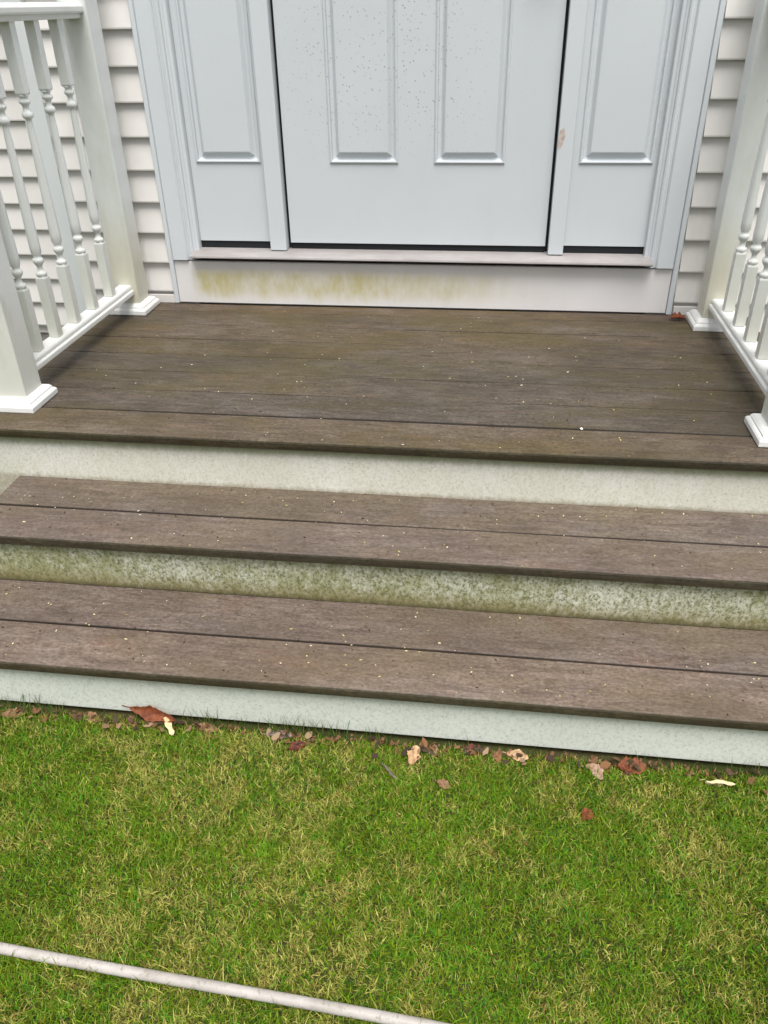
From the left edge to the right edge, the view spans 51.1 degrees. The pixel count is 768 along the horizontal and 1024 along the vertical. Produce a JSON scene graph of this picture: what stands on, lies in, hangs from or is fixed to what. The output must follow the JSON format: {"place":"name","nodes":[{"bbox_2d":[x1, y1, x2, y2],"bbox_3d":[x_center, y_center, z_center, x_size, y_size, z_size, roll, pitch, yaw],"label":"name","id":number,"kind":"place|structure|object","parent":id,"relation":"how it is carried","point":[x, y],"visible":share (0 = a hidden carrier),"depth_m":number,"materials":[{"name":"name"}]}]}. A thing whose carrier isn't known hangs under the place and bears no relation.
{"place":"outdoors","nodes":[
{"label":"outdoors","id":0,"kind":"place"},
{"bbox_2d":[0,694,767,1023],"bbox_3d":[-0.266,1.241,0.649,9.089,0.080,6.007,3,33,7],"label":"grass","id":1,"kind":"structure","parent":0,"point":[474,824],"depth_m":1.55,"materials":[{"name":"green plant"}]},
{"bbox_2d":[1,707,25,718],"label":"leaf","id":2,"kind":"object","parent":1,"relation":"on","point":[6,714],"visible":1,"depth_m":1.92,"materials":[{"name":"beige plant"}]},
{"bbox_2d":[82,711,99,721],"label":"leaf","id":3,"kind":"object","parent":1,"relation":"on","point":[90,713],"visible":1,"depth_m":1.91,"materials":[{"name":"beige plant"}]},
{"bbox_2d":[122,705,175,721],"bbox_3d":[-0.552,0.470,1.883,0.143,0.039,0.015,11,-4,13],"label":"leaf","id":4,"kind":"object","parent":1,"relation":"on","point":[151,713],"visible":1,"depth_m":1.88,"materials":[{"name":"brown plant"}]},
{"bbox_2d":[163,717,174,735],"bbox_3d":[-0.500,0.494,1.867,0.016,0.013,0.062,-26,45,-15],"label":"bark strip","id":5,"kind":"object","parent":1,"relation":"on","point":[168,725],"visible":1,"depth_m":1.86,"materials":[{"name":"beige plant"}]},
{"bbox_2d":[193,722,217,732],"bbox_3d":[-0.417,0.502,1.873,0.064,0.007,0.024,11,57,8],"label":"leaf","id":6,"kind":"object","parent":1,"relation":"on","point":[211,729],"visible":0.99,"depth_m":1.87,"materials":[{"name":"beige plant"}]},
{"bbox_2d":[0,942,450,1023],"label":"pipe","id":7,"kind":"object","parent":1,"relation":"on","point":[254,993],"visible":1,"depth_m":1.36,"materials":[{"name":"plastic"}]},
{"bbox_2d":[263,730,291,738],"bbox_3d":[-0.244,0.511,1.847,0.069,0.012,0.020,5,61,-1],"label":"leaf","id":8,"kind":"object","parent":1,"relation":"on","point":[273,733],"visible":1,"depth_m":1.85,"materials":[{"name":"beige plant"}]},
{"bbox_2d":[286,740,304,750],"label":"leaf","id":9,"kind":"object","parent":1,"relation":"on","point":[293,745],"visible":1,"depth_m":1.82,"materials":[{"name":"brown plant"}]},
{"bbox_2d":[0,303,767,765],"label":"porch steps","id":10,"kind":"structure","parent":1,"relation":"on","point":[384,451],"depth_m":2.02,"materials":[{"name":"brown wood"}]},
{"bbox_2d":[0,0,159,412],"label":"railing","id":11,"kind":"object","parent":10,"relation":"on","point":[27,353],"visible":1,"depth_m":2.47,"materials":[{"name":"plastic"}]},
{"bbox_2d":[0,308,762,717],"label":"seed litter","id":12,"kind":"object","parent":10,"relation":"on","point":[364,542],"visible":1,"depth_m":1.97,"materials":[{"name":"beige plant"}]},
{"bbox_2d":[668,312,684,318],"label":"leaf","id":13,"kind":"object","parent":10,"relation":"on","point":[677,316],"visible":1,"depth_m":2.80,"materials":[{"name":"orange plant"}]},
{"bbox_2d":[685,0,767,446],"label":"railing","id":14,"kind":"object","parent":10,"relation":"on","point":[714,311],"visible":1,"depth_m":2.40,"materials":[{"name":"plastic"}]},
{"bbox_2d":[0,0,767,340],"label":"house","id":15,"kind":"structure","parent":1,"relation":"on","point":[570,156],"depth_m":2.71,"materials":[{"name":"plastic"}]},
{"bbox_2d":[272,0,566,245],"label":"door","id":16,"kind":"structure","parent":15,"relation":"in","point":[433,122],"depth_m":2.65,"materials":[{"name":"paint"}]},
{"bbox_2d":[0,704,767,793],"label":"leaf crumbs","id":17,"kind":"object","parent":1,"relation":"on","point":[497,755],"visible":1,"depth_m":1.81,"materials":[{"name":"brown plant"}]},
{"bbox_2d":[503,749,527,760],"bbox_3d":[0.292,0.539,1.786,0.058,0.010,0.028,11,63,8],"label":"leaf","id":18,"kind":"object","parent":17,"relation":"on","point":[514,752],"visible":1,"depth_m":1.79,"materials":[{"name":"beige plant"}]},
{"bbox_2d":[382,763,395,778],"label":"twig","id":19,"kind":"object","parent":1,"relation":"on","point":[389,771],"visible":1,"depth_m":1.76,"materials":[{"name":"grey wood"}]},
{"bbox_2d":[407,745,420,766],"bbox_3d":[0.065,0.544,1.786,0.035,0.013,0.058,22,54,6],"label":"leaf","id":20,"kind":"object","parent":1,"relation":"on","point":[413,754],"visible":1,"depth_m":1.79,"materials":[{"name":"beige plant"}]},
{"bbox_2d":[434,778,450,788],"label":"leaf","id":21,"kind":"object","parent":1,"relation":"on","point":[443,783],"visible":1,"depth_m":1.73,"materials":[{"name":"brown plant"}]},
{"bbox_2d":[460,743,480,754],"bbox_3d":[0.199,0.532,1.805,0.064,0.008,0.026,10,57,16],"label":"leaf","id":22,"kind":"object","parent":1,"relation":"on","point":[471,745],"visible":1,"depth_m":1.81,"materials":[{"name":"brown plant"}]},
{"bbox_2d":[581,808,593,819],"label":"leaf","id":23,"kind":"object","parent":1,"relation":"on","point":[585,813],"visible":1,"depth_m":1.66,"materials":[{"name":"brown plant"}]},
{"bbox_2d":[589,759,603,779],"bbox_3d":[0.461,0.560,1.751,0.026,0.008,0.053,-20,41,-9],"label":"leaf","id":24,"kind":"object","parent":1,"relation":"on","point":[596,768],"visible":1,"depth_m":1.75,"materials":[{"name":"beige plant"}]},
{"bbox_2d":[613,756,645,774],"bbox_3d":[0.536,0.554,1.754,0.074,0.009,0.046,3,47,0],"label":"leaf","id":25,"kind":"object","parent":1,"relation":"on","point":[622,765],"visible":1,"depth_m":1.76,"materials":[{"name":"brown plant"}]},
{"bbox_2d":[702,779,735,785],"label":"leaf","id":26,"kind":"object","parent":1,"relation":"on","point":[717,781],"visible":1,"depth_m":1.71,"materials":[{"name":"beige plant"}]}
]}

